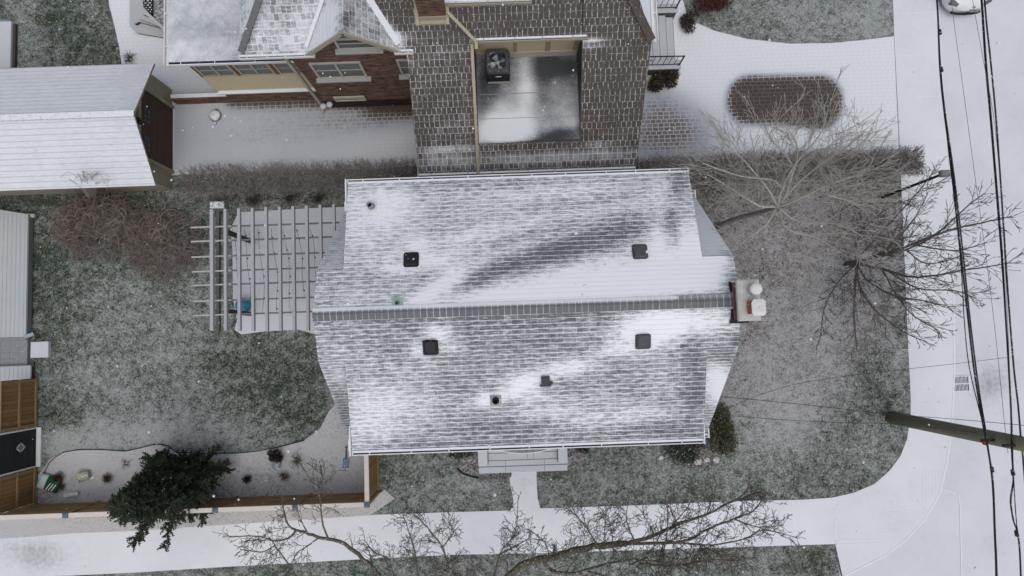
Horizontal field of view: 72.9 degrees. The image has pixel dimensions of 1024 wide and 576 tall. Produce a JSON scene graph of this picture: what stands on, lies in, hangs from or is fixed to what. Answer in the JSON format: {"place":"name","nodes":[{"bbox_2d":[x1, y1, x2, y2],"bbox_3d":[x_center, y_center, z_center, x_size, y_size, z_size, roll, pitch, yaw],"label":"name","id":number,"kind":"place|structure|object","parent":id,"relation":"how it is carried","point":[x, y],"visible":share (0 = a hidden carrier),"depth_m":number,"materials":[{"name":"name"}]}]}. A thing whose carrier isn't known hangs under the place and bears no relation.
{"place":"outdoors","nodes":[
{"label":"outdoors","id":0,"kind":"place"},
{"bbox_2d":[0,21,17,67],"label":"platform","id":1,"kind":"structure","parent":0,"point":[8,44],"depth_m":25.58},
{"bbox_2d":[0,210,32,339],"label":"roof","id":2,"kind":"structure","parent":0,"point":[16,243],"depth_m":24.83,"materials":[{"name":"wood"}]},
{"bbox_2d":[24,332,33,338],"bbox_3d":[-17.192,1.690,24.683,0.289,0.184,0.120,-26,86,-2],"label":"pipe","id":3,"kind":"object","parent":2,"relation":"attached to","point":[29,335],"visible":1,"depth_m":24.66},
{"bbox_2d":[0,365,34,380],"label":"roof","id":4,"kind":"structure","parent":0,"point":[15,372],"depth_m":24.55,"materials":[{"name":"wood"}]},
{"bbox_2d":[0,427,41,475],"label":"gate","id":5,"kind":"structure","parent":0,"point":[20,450],"depth_m":23.82,"materials":[{"name":"black paint"}]},
{"bbox_2d":[15,442,26,453],"bbox_3d":[-16.883,5.486,23.829,0.018,0.600,0.440,-2,86,0],"label":"window","id":6,"kind":"structure","parent":5,"relation":"in","point":[20,446],"depth_m":23.83,"materials":[{"name":"grey glass"}]},
{"bbox_2d":[0,490,393,538],"bbox_3d":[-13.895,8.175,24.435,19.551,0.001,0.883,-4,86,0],"label":"retaining wall","id":7,"kind":"structure","parent":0,"point":[16,528],"depth_m":24.43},
{"bbox_2d":[210,201,228,210],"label":"stone block","id":8,"kind":"structure","parent":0,"point":[218,205],"depth_m":24.86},
{"bbox_2d":[230,207,343,333],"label":"patio","id":9,"kind":"structure","parent":0,"point":[286,273],"depth_m":25.13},
{"bbox_2d":[235,298,250,310],"bbox_3d":[-9.597,0.628,24.752,0.556,0.546,0.556,-2,86,0],"label":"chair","id":10,"kind":"object","parent":9,"relation":"on","point":[246,305],"visible":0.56,"depth_m":24.59,"materials":[{"name":"teal plastic"}]},
{"bbox_2d":[191,204,339,331],"bbox_3d":[-7.909,-0.514,23.840,5.244,2.540,4.144,-2,86,0],"label":"pergola","id":11,"kind":"object","parent":9,"relation":"on","point":[239,312],"visible":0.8,"depth_m":22.65,"materials":[{"name":"white wood"}]},
{"bbox_2d":[244,230,250,312],"bbox_3d":[-8.736,-0.539,22.963,0.103,0.319,2.871,-6,86,0],"label":"string light","id":12,"kind":"object","parent":11,"relation":"hanging from","point":[248,274],"visible":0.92,"depth_m":22.96,"materials":[{"name":"black plastic"}]},
{"bbox_2d":[271,232,277,310],"bbox_3d":[-7.824,-0.539,22.966,0.102,0.326,2.872,-6,86,0],"label":"string light","id":13,"kind":"object","parent":11,"relation":"hanging from","point":[277,275],"visible":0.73,"depth_m":22.97,"materials":[{"name":"black plastic"}]},
{"bbox_2d":[283,231,290,314],"bbox_3d":[-7.412,-0.538,22.965,0.106,0.323,2.875,-5,86,0],"label":"string light","id":14,"kind":"object","parent":11,"relation":"hanging from","point":[289,269],"visible":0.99,"depth_m":22.98,"materials":[{"name":"black plastic"}]},
{"bbox_2d":[0,0,909,575],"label":"lawn","id":15,"kind":"structure","parent":0,"point":[164,352],"depth_m":24.86,"materials":[{"name":"green plant"}]},
{"bbox_2d":[0,339,29,365],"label":"deck","id":16,"kind":"structure","parent":15,"relation":"on","point":[14,352],"depth_m":24.75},
{"bbox_2d":[0,467,37,513],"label":"wooden fence","id":17,"kind":"object","parent":15,"relation":"on","point":[17,489],"visible":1,"depth_m":23.53,"materials":[{"name":"brown wood"}]},
{"bbox_2d":[0,378,38,433],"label":"wooden fence","id":18,"kind":"object","parent":15,"relation":"on","point":[18,403],"visible":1,"depth_m":23.76,"materials":[{"name":"brown wood"}]},
{"bbox_2d":[30,341,50,357],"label":"step slab","id":19,"kind":"structure","parent":15,"relation":"on","point":[42,349],"depth_m":24.76,"materials":[{"name":"concrete"}]},
{"bbox_2d":[60,171,110,198],"bbox_3d":[-13.825,-3.368,23.200,2.330,2.661,0.529,4,86,0],"label":"sapling","id":20,"kind":"object","parent":15,"relation":"on","point":[92,191],"visible":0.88,"depth_m":22.09,"materials":[{"name":"grey plant"}]},
{"bbox_2d":[0,63,174,195],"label":"garage","id":21,"kind":"structure","parent":15,"relation":"on","point":[82,117],"depth_m":22.20,"materials":[{"name":"beige paint"}]},
{"bbox_2d":[141,91,173,169],"bbox_3d":[-12.462,-5.526,24.376,0.083,2.240,2.300,-2,86,0],"label":"door","id":22,"kind":"structure","parent":21,"relation":"in","point":[157,135],"depth_m":24.40,"materials":[{"name":"brown wood"}]},
{"bbox_2d":[44,188,148,272],"bbox_3d":[-14.738,-2.269,24.386,4.028,1.727,3.372,-2,86,0],"label":"bush","id":23,"kind":"object","parent":15,"relation":"on","point":[77,224],"visible":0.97,"depth_m":24.41,"materials":[{"name":"brown plant"}]},
{"bbox_2d":[108,200,209,299],"bbox_3d":[-12.458,-1.694,24.436,3.646,1.539,3.450,-40,87,-3],"label":"bush","id":24,"kind":"object","parent":15,"relation":"on","point":[136,246],"visible":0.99,"depth_m":24.42,"materials":[{"name":"brown plant"}]},
{"bbox_2d":[38,405,363,503],"bbox_3d":[-10.800,5.951,24.606,11.999,0.001,3.428,-2,86,0],"label":"garden bed","id":25,"kind":"object","parent":15,"relation":"on","point":[327,442],"visible":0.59,"depth_m":24.57,"materials":[{"name":"white snow"}]},
{"bbox_2d":[36,473,61,492],"bbox_3d":[-16.294,6.875,24.406,0.733,0.277,0.545,18,86,1],"label":"sack","id":26,"kind":"object","parent":25,"relation":"on","point":[44,483],"visible":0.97,"depth_m":24.32,"materials":[{"name":"white paint"}]},
{"bbox_2d":[49,472,64,482],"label":"dry plant","id":27,"kind":"object","parent":25,"relation":"on","point":[57,476],"visible":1,"depth_m":24.31,"materials":[{"name":"brown plant"}]},
{"bbox_2d":[58,481,65,492],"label":"dry plant","id":28,"kind":"object","parent":25,"relation":"on","point":[61,487],"visible":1,"depth_m":24.41,"materials":[{"name":"brown plant"}]},
{"bbox_2d":[63,491,78,497],"bbox_3d":[-15.513,7.258,24.409,0.492,0.112,0.130,-11,86,-1],"label":"slab","id":29,"kind":"object","parent":25,"relation":"on","point":[69,494],"visible":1,"depth_m":24.36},
{"bbox_2d":[70,470,89,482],"bbox_3d":[-15.197,6.635,24.410,0.659,0.397,0.383,-2,86,0],"label":"watering can","id":30,"kind":"object","parent":25,"relation":"on","point":[82,475],"visible":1,"depth_m":24.31,"materials":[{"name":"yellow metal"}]},
{"bbox_2d":[99,473,113,482],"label":"dry plant","id":31,"kind":"object","parent":25,"relation":"on","point":[106,478],"visible":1,"depth_m":24.35,"materials":[{"name":"brown plant"}]},
{"bbox_2d":[104,444,235,552],"bbox_3d":[-11.269,6.936,21.977,3.498,5.111,3.479,-2,86,0],"label":"evergreen tree","id":32,"kind":"object","parent":25,"relation":"on","point":[171,485],"visible":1,"depth_m":21.86,"materials":[{"name":"green plant"}]},
{"bbox_2d":[44,440,303,472],"bbox_3d":[-12.012,5.742,24.602,9.270,0.026,0.727,-6,86,0],"label":"garden edging","id":33,"kind":"object","parent":25,"relation":"on","point":[168,446],"visible":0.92,"depth_m":24.59,"materials":[{"name":"black metal"}]},
{"bbox_2d":[0,491,379,519],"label":"wooden fence","id":34,"kind":"object","parent":25,"relation":"on","point":[215,505],"visible":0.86,"depth_m":23.25,"materials":[{"name":"brown wood"}]},
{"bbox_2d":[241,475,251,483],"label":"dry plant","id":35,"kind":"object","parent":25,"relation":"on","point":[246,479],"visible":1,"depth_m":24.30,"materials":[{"name":"brown plant"}]},
{"bbox_2d":[263,475,271,483],"bbox_3d":[-8.668,6.798,24.498,0.280,0.125,0.355,30,86,2],"label":"slab","id":36,"kind":"object","parent":25,"relation":"on","point":[267,479],"depth_m":24.49,"materials":[{"name":"stone"}]},
{"bbox_2d":[267,449,283,462],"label":"shrub","id":37,"kind":"object","parent":25,"relation":"on","point":[273,455],"visible":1,"depth_m":24.30,"materials":[{"name":"brown plant"}]},
{"bbox_2d":[271,460,280,469],"bbox_3d":[-8.322,6.265,24.534,0.350,0.115,0.350,-2,86,0],"label":"bird bath","id":38,"kind":"object","parent":25,"relation":"on","point":[276,466],"visible":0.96,"depth_m":24.49,"materials":[{"name":"grey stone"}]},
{"bbox_2d":[278,471,290,481],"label":"dry plant","id":39,"kind":"object","parent":25,"relation":"on","point":[282,475],"visible":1,"depth_m":24.40,"materials":[{"name":"brown plant"}]},
{"bbox_2d":[289,452,303,469],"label":"dry plant","id":40,"kind":"object","parent":25,"relation":"on","point":[296,461],"visible":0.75,"depth_m":24.40,"materials":[{"name":"brown plant"}]},
{"bbox_2d":[342,447,348,467],"bbox_3d":[-5.891,5.989,24.526,0.235,0.144,0.745,-2,86,0],"label":"snow shovel","id":41,"kind":"object","parent":25,"relation":"on","point":[346,461],"visible":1,"depth_m":24.55,"materials":[{"name":"blue plastic"}]},
{"bbox_2d":[245,191,264,207],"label":"dry plant","id":42,"kind":"object","parent":15,"relation":"on","point":[254,199],"visible":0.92,"depth_m":25.08,"materials":[{"name":"brown plant"}]},
{"bbox_2d":[279,188,298,205],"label":"dry plant","id":43,"kind":"object","parent":15,"relation":"on","point":[289,198],"visible":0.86,"depth_m":25.09,"materials":[{"name":"brown plant"}]},
{"bbox_2d":[177,155,416,201],"bbox_3d":[-7.528,-3.841,24.775,8.363,1.194,1.328,-2,86,0],"label":"hedge","id":44,"kind":"object","parent":15,"relation":"on","point":[268,180],"visible":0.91,"depth_m":24.41,"materials":[{"name":"brown plant"}]},
{"bbox_2d":[310,190,325,206],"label":"dry plant","id":45,"kind":"object","parent":15,"relation":"on","point":[318,197],"visible":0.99,"depth_m":25.05,"materials":[{"name":"brown plant"}]},
{"bbox_2d":[212,448,430,575],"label":"street tree","id":46,"kind":"object","parent":15,"relation":"on","point":[371,566],"visible":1,"depth_m":19.21,"materials":[{"name":"brown plant"}]},
{"bbox_2d":[364,455,378,501],"bbox_3d":[-4.783,6.125,23.625,0.180,1.950,2.010,-2,86,0],"label":"wooden fence","id":47,"kind":"object","parent":15,"relation":"on","point":[371,475],"visible":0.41,"depth_m":23.37,"materials":[{"name":"brown wood"}]},
{"bbox_2d":[164,0,658,176],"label":"brick house","id":48,"kind":"structure","parent":15,"relation":"on","point":[398,52],"depth_m":21.55,"materials":[{"name":"brown brick"}]},
{"bbox_2d":[192,65,237,76],"bbox_3d":[-9.885,-7.250,23.084,1.170,0.960,0.038,-2,86,0],"label":"window","id":49,"kind":"structure","parent":48,"relation":"in","point":[220,70],"depth_m":23.15,"materials":[{"name":"grey glass"}]},
{"bbox_2d":[232,64,275,75],"bbox_3d":[-8.586,-7.295,23.088,1.170,0.960,0.038,-2,86,0],"label":"window","id":50,"kind":"structure","parent":48,"relation":"in","point":[250,69],"depth_m":23.15,"materials":[{"name":"grey glass"}]},
{"bbox_2d":[272,63,302,73],"bbox_3d":[-7.347,-7.338,23.091,1.050,0.960,0.038,-2,86,0],"label":"window","id":51,"kind":"structure","parent":48,"relation":"in","point":[283,68],"depth_m":23.15,"materials":[{"name":"grey glass"}]},
{"bbox_2d":[309,61,371,83],"bbox_3d":[-5.523,-6.895,22.189,1.800,1.290,0.169,-2,86,0],"label":"window","id":52,"kind":"structure","parent":48,"relation":"in","point":[354,71],"depth_m":22.34,"materials":[{"name":"white glass"}]},
{"bbox_2d":[333,96,366,101],"bbox_3d":[-5.754,-6.728,24.639,1.100,0.400,0.048,-2,86,0],"label":"window","id":53,"kind":"structure","parent":48,"relation":"in","point":[337,98],"depth_m":24.62,"materials":[{"name":"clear glass"}]},
{"bbox_2d":[334,38,383,54],"bbox_3d":[-4.538,-7.077,20.278,1.430,0.790,0.169,-2,86,0],"label":"window","id":54,"kind":"structure","parent":48,"relation":"in","point":[349,46],"depth_m":20.54,"materials":[{"name":"clear glass"}]},
{"bbox_2d":[396,59,408,79],"bbox_3d":[-3.364,-6.974,22.145,0.680,1.290,0.169,-2,86,0],"label":"window","id":55,"kind":"structure","parent":48,"relation":"in","point":[402,63],"depth_m":22.22,"materials":[{"name":"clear glass"}]},
{"bbox_2d":[485,49,509,83],"bbox_3d":[-0.440,-6.932,21.693,0.760,0.825,0.788,-2,86,0],"label":"air conditioner","id":56,"kind":"object","parent":48,"relation":"on","point":[497,63],"visible":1,"depth_m":21.39,"materials":[{"name":"black metal"}]},
{"bbox_2d":[448,452,473,459],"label":"shrub","id":57,"kind":"object","parent":15,"relation":"on","point":[456,455],"visible":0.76,"depth_m":24.30,"materials":[{"name":"green plant"}]},
{"bbox_2d":[458,451,479,475],"bbox_3d":[-1.529,6.193,24.585,0.816,0.001,0.917,-2,86,0],"label":"garden bed","id":58,"kind":"object","parent":15,"relation":"on","point":[468,465],"visible":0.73,"depth_m":24.58,"materials":[{"name":"grey gravel"}]},
{"bbox_2d":[457,468,478,478],"bbox_3d":[-1.576,6.590,24.537,0.860,0.052,0.146,23,86,2],"label":"garden edging","id":59,"kind":"object","parent":58,"relation":"on","point":[459,470],"visible":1,"depth_m":24.52,"materials":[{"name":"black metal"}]},
{"bbox_2d":[479,473,511,479],"bbox_3d":[-0.589,6.679,24.547,1.194,0.001,0.152,-4,86,0],"label":"garden bed","id":60,"kind":"object","parent":15,"relation":"on","point":[495,476],"visible":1,"depth_m":24.55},
{"bbox_2d":[478,448,567,473],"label":"front steps","id":61,"kind":"structure","parent":15,"relation":"on","point":[505,462],"depth_m":24.48,"materials":[{"name":"concrete"}]},
{"bbox_2d":[312,168,765,455],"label":"shingled house","id":62,"kind":"structure","parent":15,"relation":"on","point":[423,330],"depth_m":18.28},
{"bbox_2d":[720,357,1006,411],"bbox_3d":[9.938,2.553,19.662,8.334,0.012,0.380,-11,86,-1],"label":"service wire","id":63,"kind":"object","parent":62,"relation":"attached to","point":[860,374],"visible":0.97,"depth_m":19.67,"materials":[{"name":"black plastic"}]},
{"bbox_2d":[720,396,1023,425],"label":"service wire","id":64,"kind":"object","parent":62,"relation":"attached to","point":[866,411],"visible":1,"depth_m":19.88,"materials":[{"name":"black plastic"}]},
{"bbox_2d":[538,470,575,477],"bbox_3d":[1.577,6.558,24.557,1.369,0.001,0.184,-6,86,0],"label":"garden bed","id":65,"kind":"object","parent":15,"relation":"on","point":[551,473],"visible":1,"depth_m":24.56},
{"bbox_2d":[567,448,586,469],"bbox_3d":[2.283,6.051,24.596,0.734,0.001,0.834,-2,86,0],"label":"garden bed","id":66,"kind":"object","parent":15,"relation":"on","point":[576,461],"visible":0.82,"depth_m":24.59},
{"bbox_2d":[574,447,591,453],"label":"shrub","id":67,"kind":"object","parent":15,"relation":"on","point":[583,450],"visible":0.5,"depth_m":24.32,"materials":[{"name":"green plant"}]},
{"bbox_2d":[399,463,805,575],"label":"street tree","id":68,"kind":"object","parent":15,"relation":"on","point":[560,554],"visible":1,"depth_m":19.10,"materials":[{"name":"brown plant"}]},
{"bbox_2d":[663,435,724,467],"bbox_3d":[6.403,5.793,24.616,2.339,0.001,1.200,-2,86,0],"label":"garden bed","id":69,"kind":"object","parent":15,"relation":"on","point":[708,453],"visible":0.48,"depth_m":24.60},
{"bbox_2d":[664,439,709,466],"bbox_3d":[6.169,5.608,24.346,1.279,0.609,1.360,27,86,2],"label":"shrub","id":70,"kind":"object","parent":69,"relation":"on","point":[687,455],"visible":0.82,"depth_m":24.30,"materials":[{"name":"green plant"}]},
{"bbox_2d":[694,458,700,464],"bbox_3d":[6.578,6.148,24.564,0.275,0.073,0.242,-2,86,0],"label":"rock","id":71,"kind":"object","parent":69,"relation":"on","point":[697,462],"visible":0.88,"depth_m":24.54,"materials":[{"name":"white stone"}]},
{"bbox_2d":[713,457,719,462],"bbox_3d":[7.250,6.082,24.571,0.223,0.069,0.214,29,86,2],"label":"rock","id":72,"kind":"object","parent":69,"relation":"on","point":[716,459],"visible":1,"depth_m":24.55,"materials":[{"name":"white stone"}]},
{"bbox_2d":[691,0,732,15],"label":"shrub","id":73,"kind":"object","parent":15,"relation":"on","point":[716,5],"visible":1,"depth_m":25.50,"materials":[{"name":"red plant"}]},
{"bbox_2d":[708,402,738,457],"bbox_3d":[7.282,5.022,24.308,1.180,0.774,1.911,-15,86,-1],"label":"shrub","id":74,"kind":"object","parent":15,"relation":"on","point":[724,431],"visible":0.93,"depth_m":24.25,"materials":[{"name":"green plant"}]},
{"bbox_2d":[636,143,927,185],"bbox_3d":[9.445,-4.322,24.813,10.175,1.193,1.265,-2,86,0],"label":"hedge","id":75,"kind":"object","parent":15,"relation":"on","point":[904,156],"visible":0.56,"depth_m":24.41,"materials":[{"name":"brown plant"}]},
{"bbox_2d":[666,64,924,295],"bbox_3d":[7.564,-2.455,20.796,7.031,8.942,5.602,-2,86,0],"label":"bare tree","id":76,"kind":"object","parent":15,"relation":"on","point":[778,205],"visible":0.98,"depth_m":19.09,"materials":[{"name":"grey plant"}]},
{"bbox_2d":[804,155,1023,360],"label":"bare tree","id":77,"kind":"object","parent":15,"relation":"on","point":[890,253],"visible":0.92,"depth_m":22.75,"materials":[{"name":"brown plant"}]},
{"bbox_2d":[881,170,950,198],"bbox_3d":[13.628,-3.456,23.494,0.454,3.680,0.220,-2,86,0],"label":"street lamp","id":78,"kind":"object","parent":15,"relation":"on","point":[944,173],"visible":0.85,"depth_m":22.63,"materials":[{"name":"black metal"}]},
{"bbox_2d":[886,411,1023,451],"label":"utility pole","id":79,"kind":"object","parent":15,"relation":"on","point":[998,439],"visible":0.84,"depth_m":20.78,"materials":[{"name":"brown wood"}]},
{"bbox_2d":[707,413,976,432],"bbox_3d":[9.502,3.860,19.963,8.015,0.014,0.109,4,86,0],"label":"service wire","id":80,"kind":"object","parent":79,"relation":"attached to","point":[839,422],"visible":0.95,"depth_m":19.96,"materials":[{"name":"black plastic"}]},
{"bbox_2d":[936,7,980,416],"bbox_3d":[12.636,-4.027,19.908,0.349,0.024,17.323,-3,86,0],"label":"cable","id":81,"kind":"object","parent":79,"relation":"attached to","point":[963,303],"visible":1,"depth_m":19.54,"materials":[{"name":"black rubber"}]},
{"bbox_2d":[936,0,995,575],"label":"cable","id":82,"kind":"object","parent":79,"relation":"attached to","point":[965,288],"visible":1,"depth_m":19.54,"materials":[{"name":"black rubber"}]},
{"bbox_2d":[937,0,997,575],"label":"cable","id":83,"kind":"object","parent":79,"relation":"attached to","point":[967,293],"visible":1,"depth_m":19.48,"materials":[{"name":"black rubber"}]},
{"bbox_2d":[951,0,1007,450],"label":"thin wire","id":84,"kind":"object","parent":79,"relation":"attached to","point":[981,223],"visible":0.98,"depth_m":19.19,"materials":[{"name":"black metal"}]},
{"bbox_2d":[972,0,1011,436],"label":"thin wire","id":85,"kind":"object","parent":79,"relation":"attached to","point":[1002,225],"visible":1,"depth_m":18.58,"materials":[{"name":"black metal"}]},
{"bbox_2d":[980,0,1021,575],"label":"cable","id":86,"kind":"object","parent":79,"relation":"attached to","point":[1015,531],"visible":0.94,"depth_m":18.85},
{"bbox_2d":[982,0,1021,575],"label":"cable","id":87,"kind":"object","parent":79,"relation":"attached to","point":[1004,287],"visible":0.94,"depth_m":18.76,"materials":[{"name":"black rubber"}]},
{"bbox_2d":[984,0,1023,475],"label":"cable","id":88,"kind":"object","parent":79,"relation":"attached to","point":[1017,399],"visible":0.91,"depth_m":18.77,"materials":[{"name":"black rubber"}]},
{"bbox_2d":[0,0,954,575],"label":"sidewalk","id":89,"kind":"structure","parent":0,"point":[886,514],"depth_m":24.43,"materials":[{"name":"white snow"}]},
{"bbox_2d":[109,0,898,174],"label":"driveway","id":90,"kind":"structure","parent":0,"point":[716,73],"depth_m":25.57,"materials":[{"name":"white snow"}]},
{"bbox_2d":[121,50,135,63],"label":"dry plant","id":91,"kind":"object","parent":90,"relation":"on","point":[129,58],"visible":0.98,"depth_m":25.57,"materials":[{"name":"brown plant"}]},
{"bbox_2d":[130,0,163,37],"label":"wooden steps","id":92,"kind":"structure","parent":90,"relation":"on","point":[144,22],"depth_m":25.51,"materials":[{"name":"wood"}]},
{"bbox_2d":[143,0,152,16],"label":"lattice screen","id":93,"kind":"object","parent":92,"relation":"on","point":[148,5],"visible":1,"depth_m":24.97,"materials":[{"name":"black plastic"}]},
{"bbox_2d":[170,93,232,104],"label":"wall","id":94,"kind":"structure","parent":90,"relation":"on","point":[194,98],"depth_m":25.10,"materials":[{"name":"red brick"}]},
{"bbox_2d":[209,109,221,124],"bbox_3d":[-10.922,-6.312,25.459,0.463,0.200,0.507,44,87,3],"label":"stone","id":95,"kind":"object","parent":90,"relation":"on","point":[215,115],"visible":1,"depth_m":25.41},
{"bbox_2d":[647,68,680,92],"bbox_3d":[5.542,-7.651,25.323,1.375,0.690,0.876,-13,86,-1],"label":"shrub","id":96,"kind":"object","parent":90,"relation":"on","point":[660,79],"visible":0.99,"depth_m":25.20,"materials":[{"name":"brown plant"}]},
{"bbox_2d":[648,4,680,74],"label":"entrance steps","id":97,"kind":"structure","parent":90,"relation":"on","point":[663,45],"depth_m":25.31,"materials":[{"name":"concrete"}]},
{"bbox_2d":[649,55,684,65],"bbox_3d":[5.122,-8.060,24.615,1.870,0.908,0.140,-2,86,0],"label":"railing","id":98,"kind":"object","parent":97,"relation":"on","point":[683,56],"visible":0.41,"depth_m":24.56,"materials":[{"name":"black metal"}]},
{"bbox_2d":[657,0,680,8],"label":"railing","id":99,"kind":"object","parent":97,"relation":"on","point":[671,5],"visible":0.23,"depth_m":25.04,"materials":[{"name":"black metal"}]},
{"bbox_2d":[679,9,699,33],"bbox_3d":[6.564,-9.836,25.616,0.761,0.445,0.998,-2,86,0],"label":"shrub","id":100,"kind":"object","parent":90,"relation":"on","point":[688,23],"visible":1,"depth_m":25.60,"materials":[{"name":"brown plant"}]},
{"bbox_2d":[0,1,1022,575],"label":"snowflakes","id":101,"kind":"object","parent":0,"point":[526,245],"visible":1,"depth_m":3.73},
{"bbox_2d":[510,472,539,509],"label":"path","id":102,"kind":"structure","parent":0,"point":[525,483],"depth_m":24.52,"materials":[{"name":"white snow"}]},
{"bbox_2d":[839,0,1023,575],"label":"road","id":103,"kind":"structure","parent":0,"point":[967,478],"depth_m":25.14,"materials":[{"name":"white snow"}]},
{"bbox_2d":[942,488,961,575],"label":"road seam","id":104,"kind":"object","parent":103,"relation":"on","point":[960,527],"visible":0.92,"depth_m":24.54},
{"bbox_2d":[955,375,970,391],"bbox_3d":[16.157,3.441,24.921,0.644,0.028,0.568,-2,86,0],"label":"storm drain","id":105,"kind":"object","parent":103,"relation":"on","point":[964,386],"visible":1,"depth_m":24.92,"materials":[{"name":"grey metal"}]},
{"bbox_2d":[941,0,991,14],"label":"parked car","id":106,"kind":"object","parent":103,"relation":"on","point":[963,7],"visible":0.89,"depth_m":25.41,"materials":[{"name":"white paint"}]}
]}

